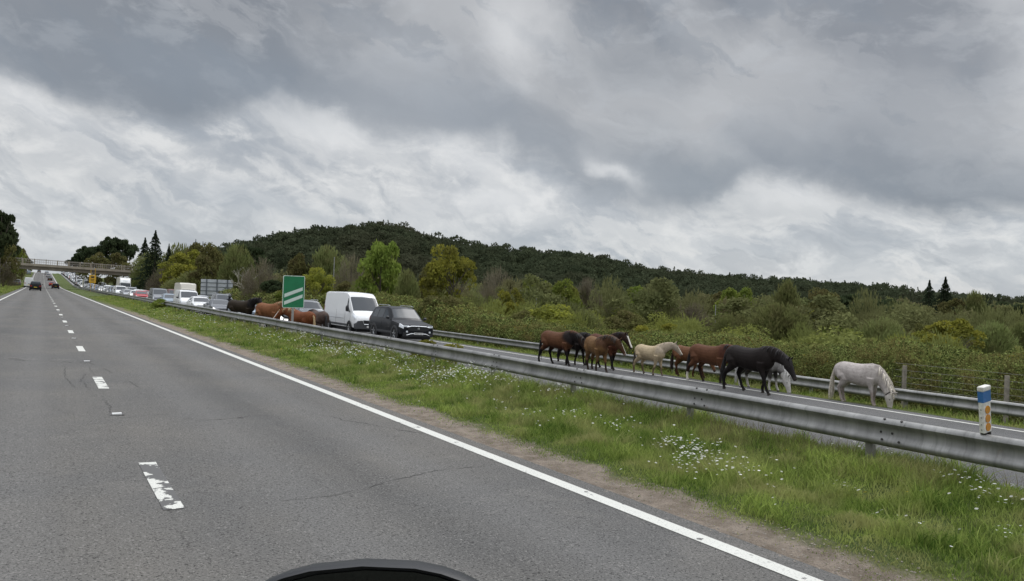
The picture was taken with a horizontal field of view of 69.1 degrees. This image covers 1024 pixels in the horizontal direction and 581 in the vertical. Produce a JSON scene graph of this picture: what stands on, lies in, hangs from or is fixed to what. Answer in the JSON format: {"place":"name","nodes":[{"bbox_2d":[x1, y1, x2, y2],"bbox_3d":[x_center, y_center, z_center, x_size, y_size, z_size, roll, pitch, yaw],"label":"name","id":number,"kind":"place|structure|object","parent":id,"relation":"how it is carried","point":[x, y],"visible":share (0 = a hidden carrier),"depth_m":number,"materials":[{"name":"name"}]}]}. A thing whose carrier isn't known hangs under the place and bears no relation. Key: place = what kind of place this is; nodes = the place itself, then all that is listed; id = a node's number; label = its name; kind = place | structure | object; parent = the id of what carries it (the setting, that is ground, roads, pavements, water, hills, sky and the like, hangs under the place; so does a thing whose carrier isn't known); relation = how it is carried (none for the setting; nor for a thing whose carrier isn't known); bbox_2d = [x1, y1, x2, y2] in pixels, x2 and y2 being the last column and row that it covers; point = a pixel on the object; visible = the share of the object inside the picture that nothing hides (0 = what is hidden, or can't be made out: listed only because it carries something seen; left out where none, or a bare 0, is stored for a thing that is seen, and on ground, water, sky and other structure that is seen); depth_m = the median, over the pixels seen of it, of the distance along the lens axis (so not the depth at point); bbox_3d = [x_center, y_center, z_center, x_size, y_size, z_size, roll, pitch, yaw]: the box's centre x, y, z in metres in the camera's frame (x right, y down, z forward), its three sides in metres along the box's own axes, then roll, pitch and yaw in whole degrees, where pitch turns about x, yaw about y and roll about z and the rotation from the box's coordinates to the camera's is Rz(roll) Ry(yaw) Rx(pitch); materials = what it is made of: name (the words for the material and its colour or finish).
{"place":"outdoors","nodes":[
{"label":"outdoors","id":0,"kind":"place"},
{"bbox_2d":[0,272,33,295],"bbox_3d":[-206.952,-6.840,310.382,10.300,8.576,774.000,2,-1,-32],"label":"verge ground","id":1,"kind":"structure","parent":0,"point":[28,275],"depth_m":330.60,"materials":[{"name":"green plant"}]},
{"bbox_2d":[0,263,19,285],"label":"leafless tree","id":2,"kind":"object","parent":1,"relation":"on","point":[3,279],"visible":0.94,"depth_m":159.05,"materials":[{"name":"brown plant"}]},
{"bbox_2d":[0,244,20,286],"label":"broadleaf tree","id":3,"kind":"object","parent":1,"relation":"on","point":[12,261],"visible":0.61,"depth_m":160.32,"materials":[{"name":"green plant"}]},
{"bbox_2d":[0,272,851,580],"bbox_3d":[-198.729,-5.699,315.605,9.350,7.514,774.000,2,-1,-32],"label":"road","id":4,"kind":"structure","parent":0,"point":[246,458],"depth_m":7.88,"materials":[{"name":"grey asphalt"}]},
{"bbox_2d":[44,285,184,509],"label":"lane dashes","id":5,"kind":"object","parent":4,"relation":"on","point":[165,493],"visible":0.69,"depth_m":7.63,"materials":[{"name":"paint"}]},
{"bbox_2d":[266,558,478,580],"bbox_3d":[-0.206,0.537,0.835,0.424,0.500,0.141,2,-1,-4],"label":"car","id":6,"kind":"object","parent":4,"relation":"on","point":[367,569],"visible":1,"depth_m":0.80,"materials":[{"name":"black plastic"},{"name":"glass"}]},
{"bbox_2d":[52,275,822,580],"bbox_3d":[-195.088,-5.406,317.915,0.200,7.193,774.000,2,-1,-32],"label":"road edge line","id":7,"kind":"object","parent":4,"relation":"on","point":[759,560],"visible":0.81,"depth_m":8.35,"materials":[{"name":"paint"}]},
{"bbox_2d":[0,0,1023,298],"label":"sky","id":8,"kind":"structure","parent":0,"point":[866,142],"materials":[{"name":"grey"}]},
{"bbox_2d":[51,273,1023,580],"bbox_3d":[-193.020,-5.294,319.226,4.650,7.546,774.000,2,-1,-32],"label":"verge ground","id":9,"kind":"structure","parent":0,"point":[681,505],"depth_m":8.28,"materials":[{"name":"soil"}]},
{"bbox_2d":[282,275,304,332],"bbox_3d":[-9.811,1.008,33.261,0.970,3.340,0.113,2,-1,-32],"label":"countdown sign","id":10,"kind":"object","parent":9,"relation":"on","point":[293,292],"visible":0.96,"depth_m":33.22,"materials":[{"name":"green metal"}]},
{"bbox_2d":[72,285,1023,472],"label":"crash barrier","id":11,"kind":"object","parent":9,"relation":"on","point":[1001,452],"visible":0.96,"depth_m":11.43,"materials":[{"name":"metal"}]},
{"bbox_2d":[977,384,991,434],"bbox_3d":[5.369,1.365,8.446,0.164,0.576,0.072,-8,5,-29],"label":"marker post","id":12,"kind":"object","parent":11,"relation":"attached to","point":[984,397],"visible":1,"depth_m":8.41,"materials":[{"name":"white plastic"}]},
{"bbox_2d":[87,295,1023,580],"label":"verge grass","id":13,"kind":"structure","parent":9,"relation":"on","point":[481,395],"depth_m":9.79,"materials":[{"name":"green plant"}]},
{"bbox_2d":[164,313,1023,546],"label":"daisies","id":14,"kind":"object","parent":9,"relation":"on","point":[696,447],"visible":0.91,"depth_m":12.05,"materials":[{"name":"white plant"}]},
{"bbox_2d":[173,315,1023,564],"bbox_3d":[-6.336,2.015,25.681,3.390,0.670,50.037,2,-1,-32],"label":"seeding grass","id":15,"kind":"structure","parent":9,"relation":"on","point":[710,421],"depth_m":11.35,"materials":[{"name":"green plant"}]},
{"bbox_2d":[60,274,1023,489],"bbox_3d":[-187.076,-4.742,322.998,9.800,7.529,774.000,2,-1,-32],"label":"opposite road","id":16,"kind":"structure","parent":0,"point":[946,423],"depth_m":19.60,"materials":[{"name":"grey asphalt"}]},
{"bbox_2d":[148,288,166,302],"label":"van","id":17,"kind":"object","parent":16,"relation":"on","point":[155,293],"visible":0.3,"depth_m":92.21,"materials":[{"name":"white paint"}]},
{"bbox_2d":[173,283,197,293],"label":"motorhome","id":18,"kind":"object","parent":16,"relation":"on","point":[185,286],"visible":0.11,"depth_m":100.79,"materials":[{"name":"beige paint"}]},
{"bbox_2d":[173,290,197,308],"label":"white van","id":19,"kind":"object","parent":16,"relation":"on","point":[182,296],"visible":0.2,"depth_m":73.63,"materials":[{"name":"paint"}]},
{"bbox_2d":[186,296,208,310],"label":"parked car","id":20,"kind":"object","parent":16,"relation":"on","point":[196,300],"visible":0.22,"depth_m":67.23,"materials":[{"name":"white paint"}]},
{"bbox_2d":[203,299,228,315],"bbox_3d":[-23.604,1.404,59.995,2.298,1.439,4.644,5,-2,-32],"label":"parked car","id":21,"kind":"object","parent":16,"relation":"on","point":[219,304],"visible":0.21,"depth_m":59.20,"materials":[{"name":"grey paint"}]},
{"bbox_2d":[226,297,262,322],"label":"pony","id":22,"kind":"object","parent":16,"relation":"on","point":[247,307],"visible":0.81,"depth_m":47.31,"materials":[{"name":"black"}]},
{"bbox_2d":[254,301,294,328],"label":"pony","id":23,"kind":"object","parent":16,"relation":"on","point":[267,310],"visible":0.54,"depth_m":41.48,"materials":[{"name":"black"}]},
{"bbox_2d":[274,307,315,334],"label":"pony","id":24,"kind":"object","parent":16,"relation":"on","point":[308,317],"visible":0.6,"depth_m":34.58,"materials":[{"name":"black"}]},
{"bbox_2d":[298,299,323,311],"bbox_3d":[-15.163,1.588,55.279,2.441,1.899,4.888,5,-2,-32],"label":"parked car","id":25,"kind":"object","parent":16,"relation":"on","point":[311,304],"visible":0.1,"depth_m":54.75,"materials":[{"name":"grey paint"}]},
{"bbox_2d":[309,309,329,337],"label":"pony","id":26,"kind":"object","parent":16,"relation":"on","point":[322,317],"visible":0.43,"depth_m":35.99,"materials":[{"name":"black"}]},
{"bbox_2d":[324,291,377,331],"bbox_3d":[-10.060,1.373,47.358,2.510,2.548,6.085,5,-2,-32],"label":"white van","id":27,"kind":"object","parent":16,"relation":"on","point":[350,311],"visible":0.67,"depth_m":46.03,"materials":[{"name":"paint"}]},
{"bbox_2d":[369,304,432,339],"bbox_3d":[-6.208,1.784,41.420,2.441,1.899,4.890,5,-2,-32],"label":"parked car","id":28,"kind":"object","parent":16,"relation":"on","point":[398,322],"visible":0.97,"depth_m":40.49,"materials":[{"name":"paint"}]},
{"bbox_2d":[409,339,463,363],"bbox_3d":[-2.414,2.084,23.395,1.723,1.107,1.646,2,-1,-32],"label":"weed clump","id":29,"kind":"object","parent":16,"relation":"on","point":[433,342],"visible":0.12,"depth_m":23.15,"materials":[{"name":"green plant"}]},
{"bbox_2d":[538,330,586,366],"bbox_3d":[1.995,2.219,28.904,2.441,1.394,0.681,2,-1,43],"label":"pony","id":30,"kind":"object","parent":16,"relation":"on","point":[565,341],"visible":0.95,"depth_m":28.75,"materials":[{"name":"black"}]},
{"bbox_2d":[557,332,590,365],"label":"pony","id":31,"kind":"object","parent":16,"relation":"on","point":[576,347],"visible":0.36,"depth_m":29.58,"materials":[{"name":"black"}]},
{"bbox_2d":[584,334,625,372],"bbox_3d":[3.189,2.249,26.890,0.757,1.380,2.193,2,-1,-27],"label":"pony","id":32,"kind":"object","parent":16,"relation":"on","point":[596,346],"visible":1,"depth_m":26.53,"materials":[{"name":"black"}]},
{"bbox_2d":[585,331,631,369],"bbox_3d":[3.708,2.255,28.435,0.681,1.519,2.454,2,-1,-36],"label":"pony","id":33,"kind":"object","parent":16,"relation":"on","point":[612,350],"visible":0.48,"depth_m":28.05,"materials":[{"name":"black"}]},
{"bbox_2d":[632,342,682,375],"bbox_3d":[5.170,2.419,26.861,1.932,1.286,0.579,1,-1,45],"label":"pony","id":34,"kind":"object","parent":16,"relation":"on","point":[655,353],"visible":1,"depth_m":26.68,"materials":[{"name":"beige"}]},
{"bbox_2d":[686,344,749,384],"bbox_3d":[6.872,2.442,24.887,0.661,1.356,2.391,2,-1,-42],"label":"pony","id":35,"kind":"object","parent":16,"relation":"on","point":[701,354],"visible":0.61,"depth_m":24.98,"materials":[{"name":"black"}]},
{"bbox_2d":[436,341,1023,431],"bbox_3d":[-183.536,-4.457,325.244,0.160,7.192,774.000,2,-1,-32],"label":"opposite edge line","id":36,"kind":"object","parent":16,"relation":"on","point":[780,394],"visible":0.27,"depth_m":21.64,"materials":[{"name":"paint"}]},
{"bbox_2d":[719,345,796,395],"bbox_3d":[7.375,2.359,22.273,0.713,1.446,2.564,2,-1,-36],"label":"pony","id":37,"kind":"object","parent":16,"relation":"on","point":[762,360],"visible":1,"depth_m":22.12,"materials":[{"name":"black"}]},
{"bbox_2d":[100,264,1021,424],"bbox_3d":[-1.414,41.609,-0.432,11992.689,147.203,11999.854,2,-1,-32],"label":"ground","id":38,"kind":"structure","parent":0,"point":[799,386],"depth_m":35.24,"materials":[{"name":"green plant"}]},
{"bbox_2d":[0,209,17,270],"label":"pine tree","id":39,"kind":"object","parent":38,"relation":"on","point":[8,233],"visible":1,"depth_m":150.25,"materials":[{"name":"green plant"}]},
{"bbox_2d":[6,258,136,275],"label":"road bridge","id":40,"kind":"structure","parent":38,"relation":"on","point":[70,268],"depth_m":199.13,"materials":[{"name":"concrete"}]},
{"bbox_2d":[73,246,98,276],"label":"pine tree","id":41,"kind":"object","parent":38,"relation":"on","point":[83,253],"visible":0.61,"depth_m":260.06,"materials":[{"name":"green plant"}]},
{"bbox_2d":[76,252,109,284],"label":"broadleaf tree","id":42,"kind":"object","parent":38,"relation":"on","point":[102,259],"visible":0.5,"depth_m":234.50,"materials":[{"name":"green plant"}]},
{"bbox_2d":[93,236,127,284],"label":"pine tree","id":43,"kind":"object","parent":38,"relation":"on","point":[107,244],"visible":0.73,"depth_m":244.29,"materials":[{"name":"green plant"}]},
{"bbox_2d":[99,252,133,285],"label":"broadleaf tree","id":44,"kind":"object","parent":38,"relation":"on","point":[113,279],"visible":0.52,"depth_m":230.79,"materials":[{"name":"green plant"}]},
{"bbox_2d":[126,250,159,286],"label":"willow tree","id":45,"kind":"object","parent":38,"relation":"on","point":[135,273],"visible":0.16,"depth_m":195.90,"materials":[{"name":"green plant"}]},
{"bbox_2d":[131,230,163,289],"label":"fir tree","id":46,"kind":"object","parent":38,"relation":"on","point":[155,259],"visible":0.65,"depth_m":190.68,"materials":[{"name":"green plant"}]},
{"bbox_2d":[152,242,188,281],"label":"willow tree","id":47,"kind":"object","parent":38,"relation":"on","point":[178,249],"visible":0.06,"depth_m":183.09,"materials":[{"name":"green plant"}]},
{"bbox_2d":[184,242,218,268],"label":"broadleaf tree","id":48,"kind":"object","parent":38,"relation":"on","point":[197,246],"visible":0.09,"depth_m":168.81,"materials":[{"name":"green plant"}]},
{"bbox_2d":[216,243,270,273],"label":"pine tree","id":49,"kind":"object","parent":38,"relation":"on","point":[257,254],"visible":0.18,"depth_m":144.84,"materials":[{"name":"green plant"}]},
{"bbox_2d":[279,252,314,289],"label":"broadleaf tree","id":50,"kind":"object","parent":38,"relation":"on","point":[294,265],"visible":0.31,"depth_m":110.93,"materials":[{"name":"green plant"}]},
{"bbox_2d":[305,244,349,292],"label":"willow tree","id":51,"kind":"object","parent":38,"relation":"on","point":[324,259],"visible":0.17,"depth_m":110.80,"materials":[{"name":"green plant"}]},
{"bbox_2d":[333,252,365,290],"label":"leafless tree","id":52,"kind":"object","parent":38,"relation":"on","point":[350,279],"visible":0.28,"depth_m":95.45,"materials":[{"name":"brown plant"}]},
{"bbox_2d":[355,238,401,295],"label":"broadleaf tree","id":53,"kind":"object","parent":38,"relation":"on","point":[380,258],"visible":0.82,"depth_m":74.97,"materials":[{"name":"green plant"}]},
{"bbox_2d":[391,267,420,308],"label":"willow tree","id":54,"kind":"object","parent":38,"relation":"on","point":[405,286],"visible":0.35,"depth_m":67.45,"materials":[{"name":"green plant"}]},
{"bbox_2d":[418,244,476,304],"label":"broadleaf tree","id":55,"kind":"object","parent":38,"relation":"on","point":[434,269],"visible":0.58,"depth_m":75.10,"materials":[{"name":"green plant"}]},
{"bbox_2d":[476,265,512,299],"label":"leafless tree","id":56,"kind":"object","parent":38,"relation":"on","point":[494,280],"visible":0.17,"depth_m":111.31,"materials":[{"name":"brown plant"}]},
{"bbox_2d":[493,287,524,315],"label":"broadleaf tree","id":57,"kind":"object","parent":38,"relation":"on","point":[507,298],"visible":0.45,"depth_m":75.49,"materials":[{"name":"green plant"}]},
{"bbox_2d":[524,304,573,322],"bbox_3d":[3.178,2.842,57.937,4.936,3.763,4.943,2,-1,6],"label":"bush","id":58,"kind":"object","parent":38,"relation":"on","point":[538,312],"visible":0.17,"depth_m":57.33,"materials":[{"name":"green plant"}]},
{"bbox_2d":[550,278,584,312],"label":"broadleaf tree","id":59,"kind":"object","parent":38,"relation":"on","point":[571,292],"visible":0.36,"depth_m":89.46,"materials":[{"name":"green plant"}]},
{"bbox_2d":[569,309,607,330],"bbox_3d":[5.531,3.130,57.935,4.888,3.552,4.336,2,-1,-33],"label":"shrub","id":60,"kind":"object","parent":38,"relation":"on","point":[592,321],"visible":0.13,"depth_m":57.59,"materials":[{"name":"green plant"}]},
{"bbox_2d":[578,276,604,313],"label":"leafless tree","id":61,"kind":"object","parent":38,"relation":"on","point":[587,286],"visible":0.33,"depth_m":95.63,"materials":[{"name":"brown plant"}]},
{"bbox_2d":[189,269,1023,313],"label":"mixed woodland","id":62,"kind":"object","parent":38,"relation":"on","point":[804,301],"visible":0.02,"depth_m":180.62,"materials":[{"name":"green plant"}]},
{"bbox_2d":[214,219,1023,308],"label":"hill pinewood","id":63,"kind":"object","parent":38,"relation":"on","point":[281,248],"visible":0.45,"depth_m":347.70,"materials":[{"name":"green plant"}]},
{"bbox_2d":[600,310,650,332],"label":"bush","id":64,"kind":"object","parent":38,"relation":"on","point":[626,321],"visible":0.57,"depth_m":67.32,"materials":[{"name":"green plant"}]},
{"bbox_2d":[265,281,1018,397],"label":"scrub","id":65,"kind":"object","parent":38,"relation":"on","point":[695,325],"visible":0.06,"depth_m":51.46,"materials":[{"name":"green plant"}]},
{"bbox_2d":[353,273,1023,364],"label":"roadside woodland","id":66,"kind":"object","parent":38,"relation":"on","point":[657,293],"visible":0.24,"depth_m":81.83,"materials":[{"name":"green plant"}]},
{"bbox_2d":[679,302,712,331],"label":"leafless tree","id":67,"kind":"object","parent":38,"relation":"on","point":[694,310],"visible":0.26,"depth_m":81.93,"materials":[{"name":"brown plant"}]},
{"bbox_2d":[710,311,759,335],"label":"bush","id":68,"kind":"object","parent":38,"relation":"on","point":[722,322],"visible":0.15,"depth_m":65.47,"materials":[{"name":"green plant"}]},
{"bbox_2d":[713,286,756,315],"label":"broadleaf tree","id":69,"kind":"object","parent":38,"relation":"on","point":[729,292],"visible":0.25,"depth_m":95.40,"materials":[{"name":"green plant"}]},
{"bbox_2d":[741,301,820,342],"bbox_3d":[22.763,3.619,63.937,7.630,5.570,7.296,2,-1,-27],"label":"willow tree","id":70,"kind":"object","parent":38,"relation":"on","point":[779,321],"visible":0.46,"depth_m":62.92,"materials":[{"name":"green plant"}]},
{"bbox_2d":[770,277,802,316],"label":"willow tree","id":71,"kind":"object","parent":38,"relation":"on","point":[786,292],"visible":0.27,"depth_m":111.24,"materials":[{"name":"green plant"}]},
{"bbox_2d":[798,286,843,322],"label":"broadleaf tree","id":72,"kind":"object","parent":38,"relation":"on","point":[819,291],"visible":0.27,"depth_m":103.40,"materials":[{"name":"green plant"}]},
{"bbox_2d":[831,293,869,314],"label":"pine tree","id":73,"kind":"object","parent":38,"relation":"on","point":[845,300],"visible":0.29,"depth_m":135.01,"materials":[{"name":"green plant"}]},
{"bbox_2d":[846,316,920,347],"bbox_3d":[27.945,4.168,55.928,5.854,4.583,6.366,2,-1,-7],"label":"willow tree","id":74,"kind":"object","parent":38,"relation":"on","point":[882,330],"visible":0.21,"depth_m":55.28,"materials":[{"name":"green plant"}]},
{"bbox_2d":[920,280,938,313],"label":"fir tree","id":75,"kind":"object","parent":38,"relation":"on","point":[929,292],"visible":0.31,"depth_m":141.69,"materials":[{"name":"green plant"}]},
{"bbox_2d":[935,277,955,310],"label":"fir tree","id":76,"kind":"object","parent":38,"relation":"on","point":[945,296],"visible":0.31,"depth_m":141.84,"materials":[{"name":"green plant"}]},
{"bbox_2d":[912,318,987,350],"bbox_3d":[35.145,4.615,60.091,5.443,4.887,5.897,2,-1,31],"label":"broadleaf tree","id":77,"kind":"object","parent":38,"relation":"on","point":[963,328],"visible":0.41,"depth_m":59.52,"materials":[{"name":"green plant"}]},
{"bbox_2d":[937,298,974,328],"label":"broadleaf tree","id":78,"kind":"object","parent":38,"relation":"on","point":[954,302],"visible":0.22,"depth_m":117.57,"materials":[{"name":"green plant"}]},
{"bbox_2d":[956,289,988,316],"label":"willow tree","id":79,"kind":"object","parent":38,"relation":"on","point":[973,299],"visible":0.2,"depth_m":121.28,"materials":[{"name":"green plant"}]},
{"bbox_2d":[966,320,1023,366],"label":"willow tree","id":80,"kind":"object","parent":38,"relation":"on","point":[999,340],"visible":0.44,"depth_m":61.30,"materials":[{"name":"green plant"}]},
{"bbox_2d":[1006,320,1023,364],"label":"willow tree","id":81,"kind":"object","parent":38,"relation":"on","point":[1017,329],"visible":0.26,"depth_m":65.51,"materials":[{"name":"green plant"}]},
{"bbox_2d":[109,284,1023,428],"bbox_3d":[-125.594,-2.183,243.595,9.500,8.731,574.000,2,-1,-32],"label":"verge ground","id":82,"kind":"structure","parent":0,"point":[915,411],"depth_m":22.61,"materials":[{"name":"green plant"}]},
{"bbox_2d":[116,239,139,277],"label":"pine tree","id":83,"kind":"object","parent":82,"relation":"on","point":[131,250],"visible":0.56,"depth_m":249.31,"materials":[{"name":"green plant"}]},
{"bbox_2d":[143,262,174,290],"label":"leafless tree","id":84,"kind":"object","parent":82,"relation":"on","point":[157,284],"visible":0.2,"depth_m":167.89,"materials":[{"name":"brown plant"}]},
{"bbox_2d":[157,249,202,283],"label":"broadleaf tree","id":85,"kind":"object","parent":82,"relation":"on","point":[182,260],"visible":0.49,"depth_m":146.71,"materials":[{"name":"green plant"}]},
{"bbox_2d":[160,270,209,294],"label":"willow tree","id":86,"kind":"object","parent":82,"relation":"on","point":[171,285],"visible":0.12,"depth_m":134.19,"materials":[{"name":"green plant"}]},
{"bbox_2d":[187,244,223,292],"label":"broadleaf tree","id":87,"kind":"object","parent":82,"relation":"on","point":[210,268],"visible":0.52,"depth_m":127.09,"materials":[{"name":"green plant"}]},
{"bbox_2d":[200,279,232,296],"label":"direction sign","id":88,"kind":"object","parent":82,"relation":"on","point":[210,287],"visible":0.65,"depth_m":113.25,"materials":[{"name":"metal"}]},
{"bbox_2d":[216,241,256,289],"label":"willow tree","id":89,"kind":"object","parent":82,"relation":"on","point":[230,264],"visible":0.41,"depth_m":120.70,"materials":[{"name":"green plant"}]},
{"bbox_2d":[236,258,280,300],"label":"leafless tree","id":90,"kind":"object","parent":82,"relation":"on","point":[250,282],"visible":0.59,"depth_m":97.71,"materials":[{"name":"grey plant"}]},
{"bbox_2d":[259,279,282,300],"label":"tree","id":91,"kind":"object","parent":82,"relation":"on","point":[270,286],"visible":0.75,"depth_m":92.50,"materials":[{"name":"green plant"}]},
{"bbox_2d":[303,266,335,306],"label":"broadleaf tree","id":92,"kind":"object","parent":82,"relation":"on","point":[318,280],"visible":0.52,"depth_m":78.23,"materials":[{"name":"green plant"}]},
{"bbox_2d":[414,295,467,330],"bbox_3d":[-5.020,2.091,53.913,4.642,3.655,4.417,2,-1,41],"label":"bush","id":93,"kind":"object","parent":82,"relation":"on","point":[426,301],"visible":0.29,"depth_m":53.49,"materials":[{"name":"green plant"}]},
{"bbox_2d":[509,309,539,328],"bbox_3d":[0.677,2.796,52.068,2.956,2.989,3.038,2,-1,-9],"label":"shrub","id":94,"kind":"object","parent":82,"relation":"on","point":[521,316],"visible":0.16,"depth_m":51.51,"materials":[{"name":"green plant"}]},
{"bbox_2d":[146,286,1023,425],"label":"bramble hedge","id":95,"kind":"object","parent":82,"relation":"on","point":[990,360],"visible":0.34,"depth_m":27.83,"materials":[{"name":"green plant"}]},
{"bbox_2d":[670,345,715,377],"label":"pony","id":96,"kind":"object","parent":82,"relation":"on","point":[684,350],"visible":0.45,"depth_m":27.24,"materials":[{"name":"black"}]},
{"bbox_2d":[433,330,1023,417],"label":"crash barrier","id":97,"kind":"object","parent":82,"relation":"on","point":[905,396],"visible":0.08,"depth_m":24.27,"materials":[{"name":"metal"}]},
{"bbox_2d":[735,362,791,393],"bbox_3d":[8.028,2.573,23.828,0.648,1.324,1.986,2,-1,-40],"label":"pony","id":98,"kind":"object","parent":82,"relation":"on","point":[776,369],"visible":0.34,"depth_m":23.37,"materials":[{"name":"white"}]},
{"bbox_2d":[828,361,897,407],"bbox_3d":[10.055,2.724,21.350,0.622,1.319,2.000,2,-1,-34],"label":"pony","id":99,"kind":"object","parent":82,"relation":"on","point":[872,377],"visible":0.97,"depth_m":21.12,"materials":[{"name":"white"}]},
{"bbox_2d":[895,363,1023,423],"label":"wire fence","id":100,"kind":"object","parent":82,"relation":"on","point":[1006,380],"visible":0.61,"depth_m":20.99,"materials":[{"name":"grey metal"}]},
{"bbox_2d":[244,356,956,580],"bbox_3d":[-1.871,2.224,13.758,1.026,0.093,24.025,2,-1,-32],"label":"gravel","id":101,"kind":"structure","parent":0,"point":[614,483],"depth_m":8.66,"materials":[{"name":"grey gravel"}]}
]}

